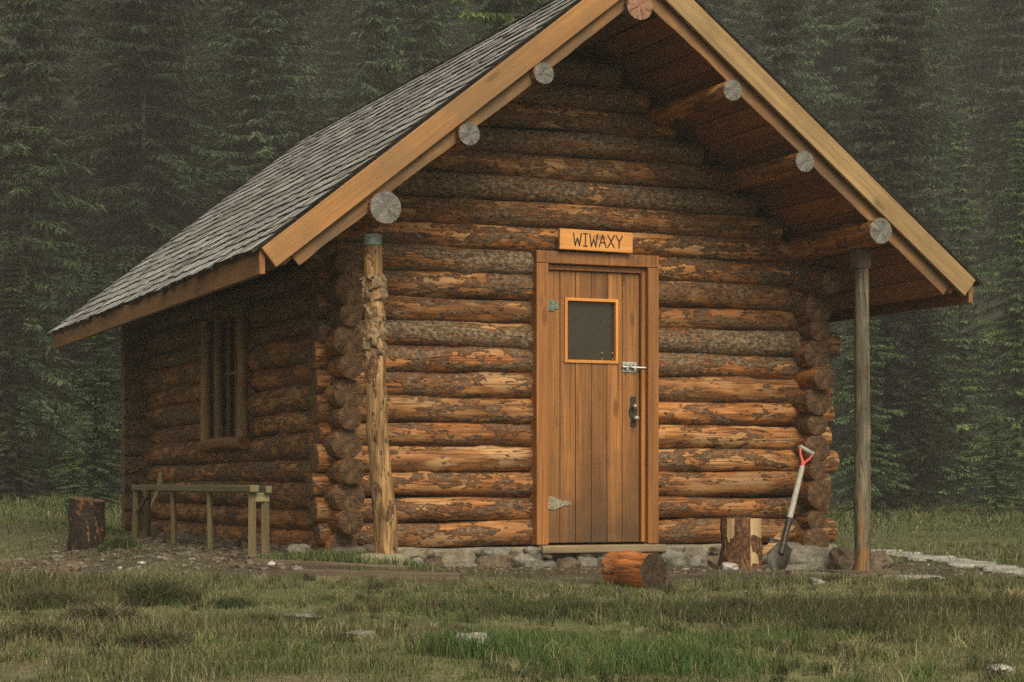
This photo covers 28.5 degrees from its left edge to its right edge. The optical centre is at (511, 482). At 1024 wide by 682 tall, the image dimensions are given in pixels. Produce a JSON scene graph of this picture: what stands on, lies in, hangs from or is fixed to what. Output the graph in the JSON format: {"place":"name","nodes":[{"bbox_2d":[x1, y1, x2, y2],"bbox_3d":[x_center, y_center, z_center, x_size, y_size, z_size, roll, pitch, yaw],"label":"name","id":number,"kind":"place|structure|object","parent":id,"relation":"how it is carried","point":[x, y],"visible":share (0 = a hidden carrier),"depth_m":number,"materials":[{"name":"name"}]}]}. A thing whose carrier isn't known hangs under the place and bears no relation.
{"place":"outdoors","nodes":[
{"label":"outdoors","id":0,"kind":"place"},
{"bbox_2d":[255,546,437,570],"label":"tall grass","id":1,"kind":"structure","parent":0,"point":[341,555],"depth_m":11.96,"materials":[{"name":"green plant"}]},
{"bbox_2d":[220,623,776,679],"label":"tall grass","id":2,"kind":"structure","parent":0,"point":[510,644],"depth_m":6.13,"materials":[{"name":"green plant"}]},
{"bbox_2d":[0,489,1023,681],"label":"grass","id":3,"kind":"structure","parent":0,"point":[844,519],"depth_m":7.93,"materials":[{"name":"green plant"}]},
{"bbox_2d":[0,0,1023,681],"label":"ground","id":4,"kind":"structure","parent":0,"point":[838,432],"depth_m":11.95,"materials":[{"name":"green plant"}]},
{"bbox_2d":[0,1,34,254],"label":"spruce tree","id":5,"kind":"object","parent":4,"relation":"on","point":[3,70],"visible":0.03,"depth_m":62.47,"materials":[{"name":"green plant"}]},
{"bbox_2d":[0,229,72,504],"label":"spruce tree","id":6,"kind":"object","parent":4,"relation":"on","point":[11,452],"visible":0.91,"depth_m":29.95,"materials":[{"name":"green plant"}]},
{"bbox_2d":[0,0,85,405],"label":"spruce tree","id":7,"kind":"object","parent":4,"relation":"on","point":[4,183],"visible":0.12,"depth_m":53.14,"materials":[{"name":"green plant"}]},
{"bbox_2d":[0,616,94,643],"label":"tussock","id":8,"kind":"object","parent":4,"relation":"on","point":[50,629],"visible":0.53,"depth_m":7.15,"materials":[{"name":"green plant"}]},
{"bbox_2d":[0,583,106,610],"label":"tussock","id":9,"kind":"object","parent":4,"relation":"on","point":[36,596],"visible":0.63,"depth_m":8.94,"materials":[{"name":"green plant"}]},
{"bbox_2d":[0,0,120,497],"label":"spruce tree","id":10,"kind":"object","parent":4,"relation":"on","point":[24,153],"visible":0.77,"depth_m":35.89,"materials":[{"name":"green plant"}]},
{"bbox_2d":[0,0,120,494],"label":"spruce tree","id":11,"kind":"object","parent":4,"relation":"on","point":[47,57],"visible":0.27,"depth_m":42.72,"materials":[{"name":"green plant"}]},
{"bbox_2d":[56,560,80,572],"bbox_3d":[-2.731,0.528,12.402,0.157,0.102,0.141,0,0,-16],"label":"stone","id":12,"kind":"object","parent":4,"relation":"on","point":[67,566],"visible":0.61,"depth_m":12.35,"materials":[{"name":"grey stone"}]},
{"bbox_2d":[51,425,87,513],"bbox_3d":[-5.837,-0.146,26.996,0.635,1.281,0.653,0,0,-4],"label":"young fir","id":13,"kind":"object","parent":4,"relation":"on","point":[74,486],"visible":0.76,"depth_m":26.97,"materials":[{"name":"green plant"}]},
{"bbox_2d":[41,242,121,509],"bbox_3d":[-5.977,-1.462,29.061,1.528,3.997,1.485,0,0,-6],"label":"spruce tree","id":14,"kind":"object","parent":4,"relation":"on","point":[97,473],"visible":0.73,"depth_m":28.93,"materials":[{"name":"green plant"}]},
{"bbox_2d":[67,497,105,550],"bbox_3d":[-3.063,0.310,14.503,0.282,0.420,0.277,0,0,0],"label":"chopping block","id":15,"kind":"object","parent":4,"relation":"on","point":[86,518],"depth_m":14.39,"materials":[{"name":"brown wood"}]},
{"bbox_2d":[49,599,156,624],"bbox_3d":[-1.640,0.517,8.101,0.433,0.121,0.464,0,0,0],"label":"tussock","id":16,"kind":"object","parent":4,"relation":"on","point":[91,610],"visible":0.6,"depth_m":8.05,"materials":[{"name":"green plant"}]},
{"bbox_2d":[33,0,181,266],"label":"spruce tree","id":17,"kind":"object","parent":4,"relation":"on","point":[77,68],"visible":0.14,"depth_m":64.11,"materials":[{"name":"green plant"}]},
{"bbox_2d":[0,566,217,613],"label":"sedge","id":18,"kind":"object","parent":4,"relation":"on","point":[14,581],"visible":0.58,"depth_m":9.88,"materials":[{"name":"green plant"}]},
{"bbox_2d":[96,534,139,552],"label":"tussock","id":19,"kind":"object","parent":4,"relation":"on","point":[117,543],"visible":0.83,"depth_m":13.84,"materials":[{"name":"green plant"}]},
{"bbox_2d":[6,0,238,480],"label":"spruce tree","id":20,"kind":"object","parent":4,"relation":"on","point":[78,303],"visible":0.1,"depth_m":49.35,"materials":[{"name":"green plant"}]},
{"bbox_2d":[0,0,257,496],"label":"spruce tree","id":21,"kind":"object","parent":4,"relation":"on","point":[160,155],"visible":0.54,"depth_m":39.83,"materials":[{"name":"green plant"}]},
{"bbox_2d":[29,0,241,493],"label":"spruce tree","id":22,"kind":"object","parent":4,"relation":"on","point":[185,134],"visible":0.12,"depth_m":44.00,"materials":[{"name":"green plant"}]},
{"bbox_2d":[111,624,196,649],"bbox_3d":[-1.199,0.528,6.913,0.327,0.099,0.310,0,0,30],"label":"tussock","id":23,"kind":"object","parent":4,"relation":"on","point":[159,636],"visible":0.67,"depth_m":6.86,"materials":[{"name":"green plant"}]},
{"bbox_2d":[106,571,207,607],"bbox_3d":[-1.644,0.487,9.287,0.535,0.176,0.601,0,0,0],"label":"tussock","id":24,"kind":"object","parent":4,"relation":"on","point":[158,594],"visible":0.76,"depth_m":9.23,"materials":[{"name":"green plant"}]},
{"bbox_2d":[151,472,162,511],"bbox_3d":[-2.964,0.198,16.600,0.190,0.577,0.051,0,0,0],"label":"leaning stick","id":25,"kind":"object","parent":4,"relation":"on","point":[159,481],"visible":0.48,"depth_m":16.59,"materials":[{"name":"brown wood"}]},
{"bbox_2d":[131,485,271,553],"bbox_3d":[-2.251,0.259,14.250,0.166,0.487,3.637,0,0,-22],"label":"bench","id":26,"kind":"object","parent":4,"relation":"on","point":[257,493],"visible":0.8,"depth_m":13.60,"materials":[{"name":"brown wood"}]},
{"bbox_2d":[184,594,260,610],"bbox_3d":[-1.264,0.528,8.921,0.359,0.086,0.362,0,0,0],"label":"tussock","id":27,"kind":"object","parent":4,"relation":"on","point":[228,602],"visible":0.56,"depth_m":8.83,"materials":[{"name":"green plant"}]},
{"bbox_2d":[0,610,466,650],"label":"sedge","id":28,"kind":"object","parent":4,"relation":"on","point":[177,624],"visible":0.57,"depth_m":7.33,"materials":[{"name":"green plant"}]},
{"bbox_2d":[168,0,321,209],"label":"spruce tree","id":29,"kind":"object","parent":4,"relation":"on","point":[219,13],"visible":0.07,"depth_m":63.94,"materials":[{"name":"green plant"}]},
{"bbox_2d":[177,0,313,209],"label":"spruce tree","id":30,"kind":"object","parent":4,"relation":"on","point":[257,160],"visible":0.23,"depth_m":41.19,"materials":[{"name":"green plant"}]},
{"bbox_2d":[216,611,299,624],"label":"tussock","id":31,"kind":"object","parent":4,"relation":"on","point":[268,616],"visible":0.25,"depth_m":7.91,"materials":[{"name":"green plant"}]},
{"bbox_2d":[174,0,342,218],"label":"spruce tree","id":32,"kind":"object","parent":4,"relation":"on","point":[233,95],"visible":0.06,"depth_m":51.40,"materials":[{"name":"green plant"}]},
{"bbox_2d":[171,0,354,220],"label":"spruce tree","id":33,"kind":"object","parent":4,"relation":"on","point":[291,117],"visible":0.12,"depth_m":45.92,"materials":[{"name":"green plant"}]},
{"bbox_2d":[198,0,338,205],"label":"spruce tree","id":34,"kind":"object","parent":4,"relation":"on","point":[307,25],"visible":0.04,"depth_m":62.31,"materials":[{"name":"green plant"}]},
{"bbox_2d":[285,544,311,554],"bbox_3d":[-1.331,0.436,12.550,0.169,0.114,0.141,0,0,0],"label":"stone","id":35,"kind":"object","parent":4,"relation":"on","point":[293,547],"visible":0.45,"depth_m":12.51,"materials":[{"name":"grey stone"}]},
{"bbox_2d":[281,611,322,619],"bbox_3d":[-0.846,0.538,8.101,0.171,0.040,0.225,0,0,0],"label":"stone","id":36,"kind":"object","parent":4,"relation":"on","point":[302,615],"visible":0.39,"depth_m":8.03,"materials":[{"name":"grey stone"}]},
{"bbox_2d":[251,558,411,570],"bbox_3d":[-1.064,0.486,11.825,0.946,0.041,0.114,2,0,9],"label":"ground plank","id":37,"kind":"object","parent":4,"relation":"on","point":[266,561],"visible":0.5,"depth_m":11.79,"materials":[{"name":"wood"}]},
{"bbox_2d":[343,630,374,639],"bbox_3d":[-0.550,0.548,7.206,0.126,0.043,0.157,0,0,0],"label":"stone","id":38,"kind":"object","parent":4,"relation":"on","point":[360,632],"visible":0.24,"depth_m":7.16,"materials":[{"name":"grey stone"}]},
{"bbox_2d":[310,0,418,117],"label":"spruce tree","id":39,"kind":"object","parent":4,"relation":"on","point":[379,9],"visible":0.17,"depth_m":43.94,"materials":[{"name":"green plant"}]},
{"bbox_2d":[350,0,399,111],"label":"spruce tree","id":40,"kind":"object","parent":4,"relation":"on","point":[369,41],"visible":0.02,"depth_m":48.60,"materials":[{"name":"green plant"}]},
{"bbox_2d":[297,569,464,578],"bbox_3d":[-0.733,0.519,11.249,0.935,0.057,0.142,1,0,12],"label":"ground plank","id":41,"kind":"object","parent":4,"relation":"on","point":[379,573],"visible":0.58,"depth_m":11.19,"materials":[{"name":"wood"}]},
{"bbox_2d":[328,0,487,120],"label":"spruce tree","id":42,"kind":"object","parent":4,"relation":"on","point":[451,38],"visible":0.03,"depth_m":62.78,"materials":[{"name":"green plant"}]},
{"bbox_2d":[383,0,459,90],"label":"spruce tree","id":43,"kind":"object","parent":4,"relation":"on","point":[409,43],"visible":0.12,"depth_m":44.61,"materials":[{"name":"green plant"}]},
{"bbox_2d":[383,0,472,89],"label":"spruce tree","id":44,"kind":"object","parent":4,"relation":"on","point":[430,54],"visible":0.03,"depth_m":51.47,"materials":[{"name":"green plant"}]},
{"bbox_2d":[421,625,498,642],"bbox_3d":[-0.162,0.517,6.757,0.308,0.100,0.330,0,0,0],"label":"tussock","id":45,"kind":"object","parent":4,"relation":"on","point":[458,632],"visible":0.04,"depth_m":6.74,"materials":[{"name":"green plant"}]},
{"bbox_2d":[457,632,488,645],"bbox_3d":[-0.134,0.520,6.547,0.134,0.070,0.113,0,0,-12],"label":"stone","id":46,"kind":"object","parent":4,"relation":"on","point":[476,634],"visible":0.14,"depth_m":6.52,"materials":[{"name":"grey stone"}]},
{"bbox_2d":[462,575,516,593],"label":"tussock","id":47,"kind":"object","parent":4,"relation":"on","point":[490,583],"visible":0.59,"depth_m":9.96,"materials":[{"name":"green plant"}]},
{"bbox_2d":[444,0,550,39],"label":"spruce tree","id":48,"kind":"object","parent":4,"relation":"on","point":[497,11],"visible":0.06,"depth_m":33.98,"materials":[{"name":"green plant"}]},
{"bbox_2d":[477,0,544,20],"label":"spruce tree","id":49,"kind":"object","parent":4,"relation":"on","point":[525,12],"visible":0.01,"depth_m":59.82,"materials":[{"name":"green plant"}]},
{"bbox_2d":[0,0,1023,235],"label":"forest","id":50,"kind":"object","parent":4,"relation":"on","point":[330,32],"visible":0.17,"depth_m":73.14,"materials":[{"name":"green plant"}]},
{"bbox_2d":[47,0,982,573],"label":"log cabin","id":51,"kind":"object","parent":4,"relation":"on","point":[397,320],"visible":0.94,"depth_m":13.48,"materials":[{"name":"brown wood"}]},
{"bbox_2d":[196,300,255,452],"bbox_3d":[-2.138,-0.791,15.147,0.184,1.118,1.272,0,0,-22],"label":"window","id":52,"kind":"structure","parent":51,"relation":"in","point":[232,329],"depth_m":15.23,"materials":[{"name":"brown wood"}]},
{"bbox_2d":[558,228,632,253],"bbox_3d":[0.556,-1.608,13.413,0.535,0.142,0.038,0,0,-22],"label":"name board","id":53,"kind":"object","parent":51,"relation":"attached to","point":[594,241],"visible":1,"depth_m":13.39,"materials":[{"name":"brown wood"}]},
{"bbox_2d":[548,270,645,542],"bbox_3d":[0.556,-0.506,13.523,0.739,1.812,0.119,0,0,-22],"label":"door","id":54,"kind":"structure","parent":51,"relation":"in","point":[593,317],"depth_m":13.52,"materials":[{"name":"wood"}]},
{"bbox_2d":[369,593,793,623],"bbox_3d":[0.378,0.525,8.506,2.019,0.099,1.026,0,0,0],"label":"sedge","id":55,"kind":"object","parent":4,"relation":"on","point":[529,603],"visible":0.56,"depth_m":8.44,"materials":[{"name":"green plant"}]},
{"bbox_2d":[601,551,666,588],"bbox_3d":[0.640,0.466,10.748,0.205,0.205,0.347,0,1,-39],"label":"short log","id":56,"kind":"object","parent":4,"relation":"on","point":[632,569],"visible":0.89,"depth_m":10.64,"materials":[{"name":"brown wood"}]},
{"bbox_2d":[703,0,754,54],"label":"spruce tree","id":57,"kind":"object","parent":4,"relation":"on","point":[711,8],"visible":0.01,"depth_m":53.74,"materials":[{"name":"green plant"}]},
{"bbox_2d":[720,562,738,569],"bbox_3d":[1.386,0.543,12.851,0.117,0.076,0.090,0,0,-24],"label":"stone","id":58,"kind":"object","parent":4,"relation":"on","point":[725,565],"visible":0.69,"depth_m":12.82,"materials":[{"name":"white stone"}]},
{"bbox_2d":[691,596,773,614],"bbox_3d":[0.926,0.525,8.589,0.441,0.095,0.479,0,0,0],"label":"tussock","id":59,"kind":"object","parent":4,"relation":"on","point":[735,603],"visible":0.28,"depth_m":8.57,"materials":[{"name":"green plant"}]},
{"bbox_2d":[699,0,767,59],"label":"spruce tree","id":60,"kind":"object","parent":4,"relation":"on","point":[756,55],"depth_m":57.90,"materials":[{"name":"green plant"}]},
{"bbox_2d":[717,517,762,570],"bbox_3d":[1.477,0.417,13.053,0.288,0.399,0.288,0,0,0],"label":"chopping stump","id":61,"kind":"object","parent":4,"relation":"on","point":[741,540],"visible":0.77,"depth_m":12.93,"materials":[{"name":"brown wood"}]},
{"bbox_2d":[468,591,1023,632],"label":"sedge","id":62,"kind":"object","parent":4,"relation":"on","point":[866,605],"visible":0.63,"depth_m":8.27,"materials":[{"name":"green plant"}]},
{"bbox_2d":[762,525,794,555],"bbox_3d":[1.780,0.389,13.508,0.063,0.213,0.500,0,0,30],"label":"firewood split","id":63,"kind":"object","parent":4,"relation":"on","point":[769,546],"visible":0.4,"depth_m":13.44,"materials":[{"name":"beige wood"}]},
{"bbox_2d":[767,444,814,569],"bbox_3d":[1.886,0.174,13.613,0.093,0.875,0.580,0,0,35],"label":"shovel","id":64,"kind":"object","parent":4,"relation":"on","point":[780,551],"visible":0.99,"depth_m":13.49,"materials":[{"name":"metal"}]},
{"bbox_2d":[733,0,853,425],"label":"spruce tree","id":65,"kind":"object","parent":4,"relation":"on","point":[802,76],"visible":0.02,"depth_m":53.65,"materials":[{"name":"green plant"}]},
{"bbox_2d":[756,0,844,465],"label":"spruce tree","id":66,"kind":"object","parent":4,"relation":"on","point":[780,22],"visible":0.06,"depth_m":40.52,"materials":[{"name":"green plant"}]},
{"bbox_2d":[782,4,850,360],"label":"spruce tree","id":67,"kind":"object","parent":4,"relation":"on","point":[807,30],"visible":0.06,"depth_m":55.94,"materials":[{"name":"green plant"}]},
{"bbox_2d":[809,577,824,584],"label":"stone","id":68,"kind":"object","parent":4,"relation":"on","point":[813,580],"visible":0.77,"depth_m":10.57,"materials":[{"name":"grey stone"}]},
{"bbox_2d":[785,570,880,576],"bbox_3d":[1.989,0.565,12.274,0.651,0.032,0.105,4,-1,-13],"label":"ground plank","id":69,"kind":"object","parent":4,"relation":"on","point":[796,572],"visible":0.27,"depth_m":12.21,"materials":[{"name":"brown wood"}]},
{"bbox_2d":[783,615,925,636],"bbox_3d":[1.295,0.524,7.379,0.550,0.103,0.520,0,0,-39],"label":"tussock","id":70,"kind":"object","parent":4,"relation":"on","point":[861,623],"visible":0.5,"depth_m":7.33,"materials":[{"name":"green plant"}]},
{"bbox_2d":[761,0,952,166],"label":"spruce tree","id":71,"kind":"object","parent":4,"relation":"on","point":[838,122],"visible":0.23,"depth_m":62.10,"materials":[{"name":"green plant"}]},
{"bbox_2d":[830,320,917,517],"bbox_3d":[5.234,-1.823,30.064,1.633,5.125,1.587,0,0,0],"label":"spruce tree","id":72,"kind":"object","parent":4,"relation":"on","point":[846,468],"visible":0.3,"depth_m":29.90,"materials":[{"name":"green plant"}]},
{"bbox_2d":[851,0,971,503],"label":"spruce tree","id":73,"kind":"object","parent":4,"relation":"on","point":[909,98],"visible":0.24,"depth_m":45.24,"materials":[{"name":"green plant"}]},
{"bbox_2d":[880,575,944,579],"bbox_3d":[2.184,0.526,10.997,0.389,0.045,0.276,0,0,0],"label":"stone","id":74,"kind":"object","parent":4,"relation":"on","point":[897,576],"visible":0.32,"depth_m":10.93,"materials":[{"name":"grey stone"}]},
{"bbox_2d":[828,0,1011,512],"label":"spruce tree","id":75,"kind":"object","parent":4,"relation":"on","point":[901,321],"visible":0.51,"depth_m":36.81,"materials":[{"name":"green plant"}]},
{"bbox_2d":[828,0,1014,453],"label":"spruce tree","id":76,"kind":"object","parent":4,"relation":"on","point":[934,106],"visible":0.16,"depth_m":49.79,"materials":[{"name":"green plant"}]},
{"bbox_2d":[875,309,974,510],"bbox_3d":[7.373,-1.573,36.039,1.723,4.434,1.967,0,0,-16],"label":"spruce tree","id":77,"kind":"object","parent":4,"relation":"on","point":[928,487],"visible":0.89,"depth_m":35.93,"materials":[{"name":"green plant"}]},
{"bbox_2d":[893,0,994,331],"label":"spruce tree","id":78,"kind":"object","parent":4,"relation":"on","point":[948,47],"visible":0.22,"depth_m":57.52,"materials":[{"name":"green plant"}]},
{"bbox_2d":[902,109,1023,507],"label":"spruce tree","id":79,"kind":"object","parent":4,"relation":"on","point":[962,426],"visible":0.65,"depth_m":42.93,"materials":[{"name":"green plant"}]},
{"bbox_2d":[925,0,1023,273],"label":"spruce tree","id":80,"kind":"object","parent":4,"relation":"on","point":[984,166],"visible":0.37,"depth_m":64.25,"materials":[{"name":"green plant"}]},
{"bbox_2d":[930,0,1023,412],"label":"spruce tree","id":81,"kind":"object","parent":4,"relation":"on","point":[1009,26],"visible":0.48,"depth_m":54.27,"materials":[{"name":"green plant"}]},
{"bbox_2d":[941,46,1023,494],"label":"spruce tree","id":82,"kind":"object","parent":4,"relation":"on","point":[986,356],"visible":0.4,"depth_m":47.01,"materials":[{"name":"green plant"}]},
{"bbox_2d":[952,411,1023,516],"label":"young fir","id":83,"kind":"object","parent":4,"relation":"on","point":[993,498],"visible":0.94,"depth_m":30.96,"materials":[{"name":"green plant"}]},
{"bbox_2d":[960,121,1023,514],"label":"spruce tree","id":84,"kind":"object","parent":4,"relation":"on","point":[1017,383],"visible":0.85,"depth_m":34.97,"materials":[{"name":"green plant"}]},
{"bbox_2d":[986,664,1012,671],"bbox_3d":[1.439,0.549,5.951,0.080,0.029,0.090,0,0,0],"label":"stone","id":85,"kind":"object","parent":4,"relation":"on","point":[1003,668],"visible":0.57,"depth_m":5.93,"materials":[{"name":"grey stone"}]},
{"bbox_2d":[0,535,1023,579],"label":"gravel","id":86,"kind":"structure","parent":0,"point":[234,553],"depth_m":12.99,"materials":[{"name":"grey gravel"}]},
{"bbox_2d":[395,625,947,671],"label":"tall grass","id":87,"kind":"structure","parent":0,"point":[684,641],"depth_m":6.63,"materials":[{"name":"green plant"}]},
{"bbox_2d":[871,549,1023,578],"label":"path","id":88,"kind":"structure","parent":0,"point":[960,563],"depth_m":14.73,"materials":[{"name":"grey gravel"}]}
]}

